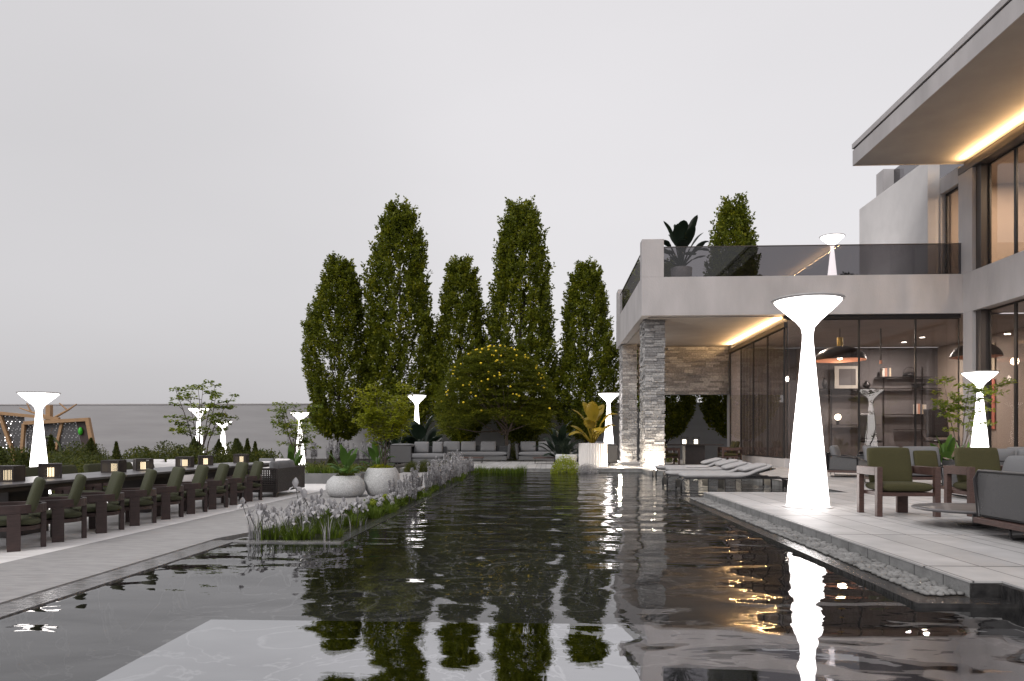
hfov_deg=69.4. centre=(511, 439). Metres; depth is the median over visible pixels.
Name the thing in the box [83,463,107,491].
dining chair
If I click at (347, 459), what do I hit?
banana plant
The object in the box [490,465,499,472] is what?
grass tuft
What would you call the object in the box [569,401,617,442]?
banana plant
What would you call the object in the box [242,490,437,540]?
bed soil
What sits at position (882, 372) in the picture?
book
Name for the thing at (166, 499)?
dining chair
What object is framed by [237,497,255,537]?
iris
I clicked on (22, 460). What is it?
garden shrub
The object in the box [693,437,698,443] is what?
candle lantern
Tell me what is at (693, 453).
bar table
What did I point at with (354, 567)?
bed kerb
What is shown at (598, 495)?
water
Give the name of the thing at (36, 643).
pool wall
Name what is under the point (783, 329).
window
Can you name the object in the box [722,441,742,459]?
armchair
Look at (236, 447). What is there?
garden shrub
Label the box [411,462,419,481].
flower spike
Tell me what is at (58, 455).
garden shrub
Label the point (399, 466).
garden ground
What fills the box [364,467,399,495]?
stone pot
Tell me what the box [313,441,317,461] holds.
flower spike
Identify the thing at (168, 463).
outdoor sofa
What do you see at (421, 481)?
flower spike
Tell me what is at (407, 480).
flower spike
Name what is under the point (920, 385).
bowl
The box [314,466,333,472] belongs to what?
grass tuft
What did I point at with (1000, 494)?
woven sofa
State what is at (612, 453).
lounge sofa
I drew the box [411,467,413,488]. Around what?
flower spike
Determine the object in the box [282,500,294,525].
iris
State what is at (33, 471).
dining chair
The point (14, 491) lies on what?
dining table
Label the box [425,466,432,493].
flower spike
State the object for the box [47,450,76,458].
garden shrub
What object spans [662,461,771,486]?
sun lounger
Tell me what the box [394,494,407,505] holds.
hydrangea
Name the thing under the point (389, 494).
hydrangea
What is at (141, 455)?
garden shrub
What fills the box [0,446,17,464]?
garden shrub
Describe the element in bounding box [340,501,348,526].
iris
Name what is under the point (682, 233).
paddle plant
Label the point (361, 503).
iris
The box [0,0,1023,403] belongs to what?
sky
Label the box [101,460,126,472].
table lantern
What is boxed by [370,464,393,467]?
trailing plant
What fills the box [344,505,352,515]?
hydrangea
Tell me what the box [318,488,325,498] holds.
iris
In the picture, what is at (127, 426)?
garden wall
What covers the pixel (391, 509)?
grass tuft
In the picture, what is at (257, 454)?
garden shrub
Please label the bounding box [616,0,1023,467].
villa
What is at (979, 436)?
floor lamp
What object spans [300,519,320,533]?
grass tuft
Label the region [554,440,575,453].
spiky plant
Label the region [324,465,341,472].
grass tuft
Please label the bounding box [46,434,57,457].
cone shrub
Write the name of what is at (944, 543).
deck
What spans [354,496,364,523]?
iris
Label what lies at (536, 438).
garden shrub
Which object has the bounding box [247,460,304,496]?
wicker sofa
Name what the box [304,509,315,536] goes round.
iris
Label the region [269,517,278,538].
iris
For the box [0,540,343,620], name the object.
pool coping
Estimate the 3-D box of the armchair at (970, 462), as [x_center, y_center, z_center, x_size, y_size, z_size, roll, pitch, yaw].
[6.487,0.563,10.104,0.820,0.914,0.660,0,0,3]
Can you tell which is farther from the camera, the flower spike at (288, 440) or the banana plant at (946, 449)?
the flower spike at (288, 440)
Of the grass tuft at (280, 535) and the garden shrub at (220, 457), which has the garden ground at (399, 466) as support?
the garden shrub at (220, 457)
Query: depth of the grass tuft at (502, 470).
25.87 m
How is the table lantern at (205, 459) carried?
on the dining table at (14, 491)
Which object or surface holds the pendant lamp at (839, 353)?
hanging from the villa
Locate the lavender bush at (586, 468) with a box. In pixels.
[577,463,597,473]
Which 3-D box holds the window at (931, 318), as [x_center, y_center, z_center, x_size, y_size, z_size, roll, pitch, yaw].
[15.361,-1.845,26.731,1.530,5.060,0.060,0,0,3]
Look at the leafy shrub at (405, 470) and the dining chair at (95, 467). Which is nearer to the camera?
the dining chair at (95, 467)
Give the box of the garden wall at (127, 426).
[0,402,726,458]
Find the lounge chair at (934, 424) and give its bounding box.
[923,409,957,444]
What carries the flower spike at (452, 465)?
on the bed soil
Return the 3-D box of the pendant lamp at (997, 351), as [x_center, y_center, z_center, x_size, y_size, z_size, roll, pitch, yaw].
[17.981,-3.841,28.679,1.793,1.279,1.793,0,0,3]
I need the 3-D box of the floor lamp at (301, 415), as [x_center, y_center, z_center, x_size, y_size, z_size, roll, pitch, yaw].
[-7.617,0.077,26.591,0.724,2.145,0.724,0,0,3]
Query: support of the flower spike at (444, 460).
on the bed soil
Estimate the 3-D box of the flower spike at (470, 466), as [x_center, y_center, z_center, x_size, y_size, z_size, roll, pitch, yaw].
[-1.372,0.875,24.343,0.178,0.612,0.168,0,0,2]
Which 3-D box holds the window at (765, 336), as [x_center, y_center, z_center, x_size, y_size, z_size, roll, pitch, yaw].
[10.123,-1.707,30.159,0.060,4.783,1.990,0,0,3]
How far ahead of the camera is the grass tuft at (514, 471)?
25.90 m
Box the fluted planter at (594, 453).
[579,443,606,466]
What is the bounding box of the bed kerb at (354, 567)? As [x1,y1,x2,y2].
[333,473,479,584]
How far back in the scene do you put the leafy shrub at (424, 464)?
26.12 m
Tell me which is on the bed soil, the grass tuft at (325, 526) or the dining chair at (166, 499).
the grass tuft at (325, 526)
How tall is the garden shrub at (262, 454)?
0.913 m
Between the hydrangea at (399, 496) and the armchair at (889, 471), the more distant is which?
the hydrangea at (399, 496)
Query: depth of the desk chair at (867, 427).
35.11 m
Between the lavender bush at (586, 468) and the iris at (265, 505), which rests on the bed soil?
the iris at (265, 505)
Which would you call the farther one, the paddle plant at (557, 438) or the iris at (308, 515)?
the paddle plant at (557, 438)
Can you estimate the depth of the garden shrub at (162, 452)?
24.37 m
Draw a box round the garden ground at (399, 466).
[51,458,706,493]
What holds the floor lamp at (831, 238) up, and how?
on the villa
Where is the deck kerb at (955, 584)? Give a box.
[400,468,1023,596]
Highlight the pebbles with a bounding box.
[690,497,964,595]
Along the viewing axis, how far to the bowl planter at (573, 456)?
30.29 m
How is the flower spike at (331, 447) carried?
on the garden ground at (399, 466)
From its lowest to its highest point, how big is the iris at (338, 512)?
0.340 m
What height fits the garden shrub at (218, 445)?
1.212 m
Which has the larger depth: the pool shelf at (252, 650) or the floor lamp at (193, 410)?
the floor lamp at (193, 410)
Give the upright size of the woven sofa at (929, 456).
0.850 m
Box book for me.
[880,368,884,376]
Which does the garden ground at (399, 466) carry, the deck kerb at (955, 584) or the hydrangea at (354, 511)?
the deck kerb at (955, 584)
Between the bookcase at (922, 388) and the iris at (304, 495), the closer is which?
the iris at (304, 495)
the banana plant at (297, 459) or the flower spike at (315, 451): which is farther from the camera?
the flower spike at (315, 451)
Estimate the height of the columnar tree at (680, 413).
12.136 m
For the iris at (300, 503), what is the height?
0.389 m
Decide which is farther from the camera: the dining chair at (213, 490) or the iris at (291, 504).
the dining chair at (213, 490)
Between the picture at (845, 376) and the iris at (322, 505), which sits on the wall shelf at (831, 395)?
the picture at (845, 376)
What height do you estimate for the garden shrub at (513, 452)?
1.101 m
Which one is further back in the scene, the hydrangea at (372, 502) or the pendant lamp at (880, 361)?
the pendant lamp at (880, 361)
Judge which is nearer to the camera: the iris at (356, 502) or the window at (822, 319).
the iris at (356, 502)
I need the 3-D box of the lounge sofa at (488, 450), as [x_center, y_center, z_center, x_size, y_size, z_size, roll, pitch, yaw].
[-1.788,0.551,35.055,3.510,0.939,1.089,0,0,3]
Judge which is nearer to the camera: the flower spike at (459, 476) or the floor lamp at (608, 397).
the flower spike at (459, 476)
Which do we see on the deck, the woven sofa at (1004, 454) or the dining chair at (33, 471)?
the woven sofa at (1004, 454)
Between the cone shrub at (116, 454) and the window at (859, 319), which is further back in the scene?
the window at (859, 319)
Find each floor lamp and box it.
[16,391,60,493]
[188,407,208,451]
[216,421,231,447]
[293,412,308,464]
[408,394,426,423]
[598,392,619,443]
[771,292,845,508]
[819,233,844,244]
[960,370,999,446]
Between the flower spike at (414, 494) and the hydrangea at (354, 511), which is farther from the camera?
the flower spike at (414, 494)
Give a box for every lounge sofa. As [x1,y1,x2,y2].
[390,442,446,464]
[443,441,511,461]
[515,441,576,461]
[577,442,617,464]
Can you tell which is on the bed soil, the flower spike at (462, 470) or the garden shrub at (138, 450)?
the flower spike at (462, 470)
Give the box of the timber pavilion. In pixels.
[0,403,95,459]
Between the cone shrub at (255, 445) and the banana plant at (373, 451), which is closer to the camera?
the banana plant at (373, 451)
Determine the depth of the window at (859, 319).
26.78 m
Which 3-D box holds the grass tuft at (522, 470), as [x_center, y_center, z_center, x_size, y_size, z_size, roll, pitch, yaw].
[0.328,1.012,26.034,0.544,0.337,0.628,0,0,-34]
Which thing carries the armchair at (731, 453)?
on the deck
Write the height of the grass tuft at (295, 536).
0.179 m
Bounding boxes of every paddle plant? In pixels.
[378,429,411,458]
[400,414,442,463]
[533,420,578,456]
[664,215,708,246]
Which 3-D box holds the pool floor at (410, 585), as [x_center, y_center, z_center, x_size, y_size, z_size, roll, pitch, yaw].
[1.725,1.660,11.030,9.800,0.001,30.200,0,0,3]
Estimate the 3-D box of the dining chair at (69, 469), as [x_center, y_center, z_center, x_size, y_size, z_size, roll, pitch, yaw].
[-6.900,0.777,11.761,0.580,0.746,0.600,0,0,4]
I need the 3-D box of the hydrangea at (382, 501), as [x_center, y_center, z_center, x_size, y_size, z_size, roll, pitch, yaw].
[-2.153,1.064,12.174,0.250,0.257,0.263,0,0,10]
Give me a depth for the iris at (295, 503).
9.45 m
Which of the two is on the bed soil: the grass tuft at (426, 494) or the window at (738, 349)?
the grass tuft at (426, 494)
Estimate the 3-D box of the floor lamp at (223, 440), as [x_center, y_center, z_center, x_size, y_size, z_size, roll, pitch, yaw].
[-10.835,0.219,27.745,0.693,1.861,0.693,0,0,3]
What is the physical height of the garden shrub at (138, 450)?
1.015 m
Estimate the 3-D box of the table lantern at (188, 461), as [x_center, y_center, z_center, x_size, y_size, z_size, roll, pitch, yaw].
[-5.966,0.404,13.498,0.260,0.190,0.260,0,0,-9]
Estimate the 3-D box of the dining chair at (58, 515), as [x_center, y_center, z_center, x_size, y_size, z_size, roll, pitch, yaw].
[-5.242,0.777,8.546,0.580,0.746,0.600,0,0,-33]
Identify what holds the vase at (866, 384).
on the wall shelf at (831, 395)
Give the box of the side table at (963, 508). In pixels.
[911,503,997,527]
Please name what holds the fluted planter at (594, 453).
on the deck
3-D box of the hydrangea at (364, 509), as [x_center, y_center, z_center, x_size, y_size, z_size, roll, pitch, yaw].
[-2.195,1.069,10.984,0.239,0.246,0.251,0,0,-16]
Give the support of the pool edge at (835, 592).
on the pool floor at (410, 585)
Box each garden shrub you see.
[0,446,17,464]
[2,445,31,464]
[15,454,29,466]
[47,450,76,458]
[47,451,84,465]
[48,454,84,493]
[58,441,104,459]
[73,451,113,469]
[75,443,109,459]
[76,437,106,463]
[122,445,156,459]
[128,451,160,460]
[150,440,180,458]
[164,444,220,478]
[187,437,204,455]
[208,439,226,459]
[214,442,250,462]
[222,438,252,473]
[249,448,285,461]
[250,448,276,460]
[506,443,517,460]
[529,433,539,445]
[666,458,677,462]
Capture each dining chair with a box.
[0,477,46,551]
[25,467,71,496]
[28,474,86,542]
[62,465,102,508]
[70,471,125,533]
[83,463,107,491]
[108,469,156,525]
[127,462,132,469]
[140,467,185,519]
[170,465,208,513]
[192,463,229,509]
[212,462,248,504]
[228,461,263,501]
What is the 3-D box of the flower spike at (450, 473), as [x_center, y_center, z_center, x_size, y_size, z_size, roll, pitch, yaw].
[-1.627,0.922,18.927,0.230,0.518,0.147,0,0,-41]
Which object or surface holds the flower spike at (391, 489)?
on the bed soil
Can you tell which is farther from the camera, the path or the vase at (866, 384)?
the vase at (866, 384)
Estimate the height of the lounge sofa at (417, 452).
0.939 m
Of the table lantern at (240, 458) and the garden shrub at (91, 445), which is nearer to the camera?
the table lantern at (240, 458)
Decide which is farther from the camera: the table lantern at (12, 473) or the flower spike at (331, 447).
the flower spike at (331, 447)
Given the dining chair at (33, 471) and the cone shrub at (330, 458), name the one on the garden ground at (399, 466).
the cone shrub at (330, 458)
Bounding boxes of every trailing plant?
[336,472,354,475]
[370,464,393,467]
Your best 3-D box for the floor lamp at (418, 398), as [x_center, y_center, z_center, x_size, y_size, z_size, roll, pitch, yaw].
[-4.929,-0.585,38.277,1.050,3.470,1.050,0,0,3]
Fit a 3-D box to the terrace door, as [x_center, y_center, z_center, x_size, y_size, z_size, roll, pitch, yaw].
[16.376,-7.585,27.349,0.060,3.370,1.190,0,0,3]
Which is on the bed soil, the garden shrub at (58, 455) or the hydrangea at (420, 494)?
the hydrangea at (420, 494)
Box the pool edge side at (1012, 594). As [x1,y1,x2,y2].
[1000,584,1023,628]
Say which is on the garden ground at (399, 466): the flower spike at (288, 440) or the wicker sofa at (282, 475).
the flower spike at (288, 440)
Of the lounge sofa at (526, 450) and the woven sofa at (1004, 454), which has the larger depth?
the lounge sofa at (526, 450)
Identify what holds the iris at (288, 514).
on the bed soil
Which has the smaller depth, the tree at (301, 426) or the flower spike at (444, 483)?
the flower spike at (444, 483)
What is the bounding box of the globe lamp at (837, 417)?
[834,414,840,424]
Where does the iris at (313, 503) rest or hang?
on the bed soil
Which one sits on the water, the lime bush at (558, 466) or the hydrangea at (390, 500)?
the lime bush at (558, 466)
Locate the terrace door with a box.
[946,187,957,242]
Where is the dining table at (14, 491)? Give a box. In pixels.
[0,462,269,537]
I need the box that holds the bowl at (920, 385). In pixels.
[911,384,925,387]
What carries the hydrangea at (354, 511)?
on the bed soil
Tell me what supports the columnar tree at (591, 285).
on the garden ground at (399, 466)
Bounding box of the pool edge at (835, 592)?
[679,498,1017,628]
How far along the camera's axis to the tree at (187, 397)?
24.53 m
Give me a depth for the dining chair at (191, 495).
11.55 m
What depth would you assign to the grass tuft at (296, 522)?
9.51 m
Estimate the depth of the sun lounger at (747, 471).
17.23 m
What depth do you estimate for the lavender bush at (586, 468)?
25.73 m
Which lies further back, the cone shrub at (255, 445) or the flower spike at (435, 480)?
the cone shrub at (255, 445)
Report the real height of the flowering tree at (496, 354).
6.491 m
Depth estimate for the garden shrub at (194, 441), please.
23.07 m
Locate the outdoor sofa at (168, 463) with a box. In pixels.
[125,459,193,481]
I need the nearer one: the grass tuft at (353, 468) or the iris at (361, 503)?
the iris at (361, 503)
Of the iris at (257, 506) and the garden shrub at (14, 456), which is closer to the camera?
the iris at (257, 506)
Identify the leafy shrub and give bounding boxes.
[402,461,413,471]
[404,460,416,471]
[415,462,427,471]
[417,459,430,471]
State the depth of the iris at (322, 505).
8.72 m
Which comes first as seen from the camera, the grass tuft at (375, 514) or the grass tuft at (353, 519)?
the grass tuft at (353, 519)
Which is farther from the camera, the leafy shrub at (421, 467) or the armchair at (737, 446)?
the armchair at (737, 446)
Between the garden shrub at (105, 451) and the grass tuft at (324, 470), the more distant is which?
the garden shrub at (105, 451)
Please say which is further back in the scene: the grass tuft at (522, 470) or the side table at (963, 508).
the grass tuft at (522, 470)
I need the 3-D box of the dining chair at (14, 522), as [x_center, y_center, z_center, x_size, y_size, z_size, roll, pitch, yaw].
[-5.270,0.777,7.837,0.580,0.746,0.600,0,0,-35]
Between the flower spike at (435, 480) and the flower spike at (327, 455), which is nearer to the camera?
the flower spike at (435, 480)
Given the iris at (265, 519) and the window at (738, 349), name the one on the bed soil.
the iris at (265, 519)
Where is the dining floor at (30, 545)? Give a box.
[0,484,325,562]
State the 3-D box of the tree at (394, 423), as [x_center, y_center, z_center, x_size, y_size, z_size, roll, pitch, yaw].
[-2.603,-0.302,15.278,1.386,1.848,1.323,0,0,3]
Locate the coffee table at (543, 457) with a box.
[533,457,554,462]
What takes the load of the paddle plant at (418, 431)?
on the garden ground at (399, 466)
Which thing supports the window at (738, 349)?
in the villa
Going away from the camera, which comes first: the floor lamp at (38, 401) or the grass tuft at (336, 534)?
the grass tuft at (336, 534)
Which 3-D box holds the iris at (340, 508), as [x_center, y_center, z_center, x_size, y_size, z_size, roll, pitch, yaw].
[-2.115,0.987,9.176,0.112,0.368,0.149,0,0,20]
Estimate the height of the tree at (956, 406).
3.061 m
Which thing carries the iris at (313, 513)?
on the bed soil
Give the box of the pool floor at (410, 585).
[30,488,836,680]
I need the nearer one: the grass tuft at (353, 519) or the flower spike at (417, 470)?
the grass tuft at (353, 519)
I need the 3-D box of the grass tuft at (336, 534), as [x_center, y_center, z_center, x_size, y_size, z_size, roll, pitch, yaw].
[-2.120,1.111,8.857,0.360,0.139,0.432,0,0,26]
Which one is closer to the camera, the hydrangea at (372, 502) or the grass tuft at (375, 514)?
the grass tuft at (375, 514)
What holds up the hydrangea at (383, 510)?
on the bed soil
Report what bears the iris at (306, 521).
on the bed soil
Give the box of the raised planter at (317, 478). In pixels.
[305,472,364,483]
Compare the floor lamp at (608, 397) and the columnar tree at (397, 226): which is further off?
the columnar tree at (397, 226)
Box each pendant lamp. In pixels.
[815,329,866,362]
[879,328,881,363]
[949,344,1003,359]
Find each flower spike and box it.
[287,435,292,454]
[310,443,313,463]
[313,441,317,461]
[325,443,329,460]
[328,433,333,453]
[361,440,367,460]
[388,478,395,493]
[397,478,404,491]
[398,485,403,498]
[405,468,412,495]
[407,476,411,502]
[409,480,415,496]
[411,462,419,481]
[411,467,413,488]
[413,470,417,501]
[418,472,422,487]
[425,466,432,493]
[431,460,439,481]
[433,467,437,489]
[438,473,444,489]
[441,453,446,483]
[442,471,446,487]
[445,466,451,484]
[450,452,456,484]
[456,453,463,472]
[456,462,461,479]
[468,457,472,474]
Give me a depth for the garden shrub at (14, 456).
22.82 m
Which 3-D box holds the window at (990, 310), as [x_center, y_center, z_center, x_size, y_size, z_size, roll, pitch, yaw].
[16.446,-1.765,24.815,0.060,5.470,1.435,0,0,3]
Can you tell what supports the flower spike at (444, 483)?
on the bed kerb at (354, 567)
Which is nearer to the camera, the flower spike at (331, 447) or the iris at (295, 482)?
the iris at (295, 482)
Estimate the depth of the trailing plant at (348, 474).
14.82 m
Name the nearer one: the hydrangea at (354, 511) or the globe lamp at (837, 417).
the hydrangea at (354, 511)
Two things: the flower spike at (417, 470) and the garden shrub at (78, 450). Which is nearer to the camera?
the flower spike at (417, 470)
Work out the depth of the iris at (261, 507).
8.57 m
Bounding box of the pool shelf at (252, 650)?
[97,619,1023,680]
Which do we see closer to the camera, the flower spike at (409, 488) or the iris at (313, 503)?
the iris at (313, 503)
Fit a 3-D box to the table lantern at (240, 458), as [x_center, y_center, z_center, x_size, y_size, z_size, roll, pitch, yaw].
[-5.866,0.404,16.036,0.260,0.190,0.260,0,0,-3]
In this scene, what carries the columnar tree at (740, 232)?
on the ground
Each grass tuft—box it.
[258,528,286,538]
[279,525,317,539]
[280,525,306,538]
[289,516,309,530]
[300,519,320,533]
[301,463,319,472]
[313,518,338,533]
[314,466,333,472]
[322,527,344,537]
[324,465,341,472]
[335,514,360,525]
[338,517,350,525]
[349,465,363,472]
[364,504,384,518]
[383,502,397,512]
[423,490,431,496]
[475,465,486,472]
[480,467,492,472]
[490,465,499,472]
[496,466,507,472]
[510,467,521,472]
[516,464,527,472]
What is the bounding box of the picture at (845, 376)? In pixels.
[834,366,857,387]
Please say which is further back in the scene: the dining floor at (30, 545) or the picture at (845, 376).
the picture at (845, 376)
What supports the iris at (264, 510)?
on the bed soil
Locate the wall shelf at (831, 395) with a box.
[818,388,873,445]
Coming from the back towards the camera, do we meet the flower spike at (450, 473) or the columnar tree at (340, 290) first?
the columnar tree at (340, 290)
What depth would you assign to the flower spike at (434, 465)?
17.29 m
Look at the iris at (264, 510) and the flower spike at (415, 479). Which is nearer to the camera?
the iris at (264, 510)
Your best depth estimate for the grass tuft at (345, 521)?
10.01 m
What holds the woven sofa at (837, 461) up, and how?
on the deck
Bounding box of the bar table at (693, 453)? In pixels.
[666,444,723,463]
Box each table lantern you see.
[0,465,24,481]
[38,463,61,478]
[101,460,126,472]
[133,458,153,470]
[175,456,193,466]
[198,455,212,464]
[233,454,248,462]
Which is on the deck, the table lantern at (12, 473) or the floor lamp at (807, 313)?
the floor lamp at (807, 313)
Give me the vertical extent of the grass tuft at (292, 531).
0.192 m
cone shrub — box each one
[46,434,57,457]
[110,441,122,459]
[245,438,251,453]
[252,441,257,452]
[327,450,334,463]
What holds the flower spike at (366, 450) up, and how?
on the garden ground at (399, 466)
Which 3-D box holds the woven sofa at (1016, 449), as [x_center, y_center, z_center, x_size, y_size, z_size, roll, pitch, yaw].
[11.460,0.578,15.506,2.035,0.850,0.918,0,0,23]
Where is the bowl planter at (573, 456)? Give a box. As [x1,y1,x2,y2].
[555,454,577,462]
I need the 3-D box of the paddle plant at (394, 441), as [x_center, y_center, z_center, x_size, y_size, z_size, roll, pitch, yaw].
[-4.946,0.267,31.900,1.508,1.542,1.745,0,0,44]
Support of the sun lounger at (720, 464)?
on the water
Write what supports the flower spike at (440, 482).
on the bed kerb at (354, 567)
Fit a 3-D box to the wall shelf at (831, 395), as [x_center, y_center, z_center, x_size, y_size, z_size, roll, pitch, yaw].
[16.356,-0.755,35.989,2.860,3.450,0.450,0,0,3]
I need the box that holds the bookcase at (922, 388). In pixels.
[864,367,940,445]
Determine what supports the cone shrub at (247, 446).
on the garden ground at (399, 466)
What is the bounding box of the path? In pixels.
[0,472,430,603]
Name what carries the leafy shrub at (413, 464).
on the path
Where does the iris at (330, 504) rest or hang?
on the bed soil
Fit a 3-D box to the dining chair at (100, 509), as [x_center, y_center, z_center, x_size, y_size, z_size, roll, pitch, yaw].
[-5.212,0.777,9.327,0.579,0.746,0.600,0,0,-37]
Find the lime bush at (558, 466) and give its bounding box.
[550,454,578,473]
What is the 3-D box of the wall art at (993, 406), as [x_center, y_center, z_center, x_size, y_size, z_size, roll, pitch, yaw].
[20.483,-1.515,31.764,0.034,2.130,0.800,0,0,3]
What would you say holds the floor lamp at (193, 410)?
on the garden ground at (399, 466)
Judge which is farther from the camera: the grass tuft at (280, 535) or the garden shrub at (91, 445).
the garden shrub at (91, 445)
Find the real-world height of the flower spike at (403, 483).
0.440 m
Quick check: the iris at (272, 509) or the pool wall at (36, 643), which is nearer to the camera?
the pool wall at (36, 643)
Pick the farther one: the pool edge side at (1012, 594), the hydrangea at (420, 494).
the hydrangea at (420, 494)
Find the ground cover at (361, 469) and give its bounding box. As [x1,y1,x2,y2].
[53,460,394,492]
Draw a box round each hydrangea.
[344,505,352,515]
[350,509,362,521]
[360,503,371,518]
[367,500,377,511]
[374,501,387,513]
[376,497,387,508]
[385,493,398,506]
[385,496,397,507]
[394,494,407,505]
[417,487,424,498]
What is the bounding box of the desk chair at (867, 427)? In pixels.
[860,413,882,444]
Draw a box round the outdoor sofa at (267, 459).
[259,458,289,475]
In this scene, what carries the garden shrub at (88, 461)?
on the garden ground at (399, 466)
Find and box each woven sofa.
[825,445,862,476]
[856,446,954,483]
[940,449,1023,497]
[973,455,1023,540]
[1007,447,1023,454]
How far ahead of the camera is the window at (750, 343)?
33.11 m
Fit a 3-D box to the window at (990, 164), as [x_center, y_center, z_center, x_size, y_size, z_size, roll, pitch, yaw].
[16.446,-7.725,24.815,0.060,3.610,1.435,0,0,3]
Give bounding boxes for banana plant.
[279,444,307,465]
[326,444,364,474]
[359,440,394,465]
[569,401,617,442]
[930,434,964,462]
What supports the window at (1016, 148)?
in the villa
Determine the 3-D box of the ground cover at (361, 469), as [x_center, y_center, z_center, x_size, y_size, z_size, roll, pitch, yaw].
[-11.321,0.971,18.612,13.727,0.547,19.026,0,0,3]
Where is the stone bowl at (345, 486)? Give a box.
[325,475,365,496]
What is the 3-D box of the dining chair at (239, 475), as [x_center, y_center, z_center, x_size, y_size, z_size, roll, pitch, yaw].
[-5.056,0.777,13.244,0.579,0.746,0.600,0,0,-36]
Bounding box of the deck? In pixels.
[403,459,1023,589]
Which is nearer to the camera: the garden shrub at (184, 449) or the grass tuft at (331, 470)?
the grass tuft at (331, 470)
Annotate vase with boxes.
[822,378,826,387]
[863,381,870,387]
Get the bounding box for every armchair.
[663,441,679,464]
[717,441,738,459]
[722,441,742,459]
[857,447,940,516]
[944,447,1002,516]
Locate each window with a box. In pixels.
[730,349,739,443]
[740,343,752,455]
[753,336,766,456]
[767,328,784,457]
[787,319,858,458]
[859,319,915,450]
[916,318,958,445]
[989,147,1014,263]
[989,302,1014,446]
[1015,142,1023,253]
[1015,299,1023,446]
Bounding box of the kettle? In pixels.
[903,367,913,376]
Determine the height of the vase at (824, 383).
0.500 m
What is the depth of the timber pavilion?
39.29 m
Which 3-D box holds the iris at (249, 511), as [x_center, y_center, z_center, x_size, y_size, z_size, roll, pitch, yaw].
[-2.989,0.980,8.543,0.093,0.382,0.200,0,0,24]
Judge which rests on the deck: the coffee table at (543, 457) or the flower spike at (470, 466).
the coffee table at (543, 457)
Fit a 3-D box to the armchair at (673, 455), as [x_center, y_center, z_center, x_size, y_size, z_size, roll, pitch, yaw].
[6.451,0.540,30.428,0.693,0.960,0.861,0,0,-2]
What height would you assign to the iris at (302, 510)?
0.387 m
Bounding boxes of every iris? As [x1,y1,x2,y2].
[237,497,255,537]
[245,508,260,539]
[252,502,263,530]
[255,504,269,538]
[256,503,266,539]
[259,506,265,539]
[262,511,276,538]
[268,506,277,538]
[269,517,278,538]
[281,511,292,536]
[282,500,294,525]
[288,477,308,530]
[289,500,298,527]
[291,506,306,533]
[295,500,301,523]
[297,488,322,533]
[303,516,312,539]
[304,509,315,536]
[309,501,323,530]
[310,505,325,540]
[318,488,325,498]
[318,498,332,537]
[326,500,341,528]
[331,509,341,537]
[339,505,344,531]
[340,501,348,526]
[353,497,359,524]
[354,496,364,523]
[354,499,365,527]
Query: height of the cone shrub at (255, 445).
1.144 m
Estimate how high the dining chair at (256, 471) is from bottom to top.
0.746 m
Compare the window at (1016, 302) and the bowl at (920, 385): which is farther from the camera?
the bowl at (920, 385)
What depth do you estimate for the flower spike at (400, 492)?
13.23 m
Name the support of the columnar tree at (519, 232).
on the ground
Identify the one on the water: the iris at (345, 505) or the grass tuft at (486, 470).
the grass tuft at (486, 470)
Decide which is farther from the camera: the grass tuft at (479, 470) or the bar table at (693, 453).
the bar table at (693, 453)
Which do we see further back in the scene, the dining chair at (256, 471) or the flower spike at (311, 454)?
the flower spike at (311, 454)
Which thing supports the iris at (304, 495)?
on the bed soil
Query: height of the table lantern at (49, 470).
0.190 m
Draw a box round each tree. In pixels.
[163,379,238,452]
[267,401,323,464]
[300,251,375,459]
[350,380,418,467]
[356,193,444,443]
[422,254,491,445]
[431,345,561,445]
[475,195,563,446]
[551,256,619,442]
[637,350,700,459]
[698,191,758,438]
[927,376,1017,447]
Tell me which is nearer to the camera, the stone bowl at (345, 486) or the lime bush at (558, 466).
the stone bowl at (345, 486)
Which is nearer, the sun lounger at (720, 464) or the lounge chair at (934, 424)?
the sun lounger at (720, 464)
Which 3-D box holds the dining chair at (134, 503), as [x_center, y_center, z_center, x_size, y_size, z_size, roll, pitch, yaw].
[-5.179,0.777,10.115,0.580,0.746,0.600,0,0,-33]
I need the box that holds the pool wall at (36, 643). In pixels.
[0,544,343,680]
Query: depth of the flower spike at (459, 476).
20.58 m
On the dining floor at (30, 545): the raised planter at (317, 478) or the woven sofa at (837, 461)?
the raised planter at (317, 478)
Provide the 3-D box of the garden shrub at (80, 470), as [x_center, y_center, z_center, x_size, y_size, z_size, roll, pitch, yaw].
[-9.491,0.747,15.696,1.460,0.871,1.644,0,0,-35]
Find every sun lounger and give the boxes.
[652,457,725,477]
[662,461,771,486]
[663,459,741,480]
[675,463,788,489]

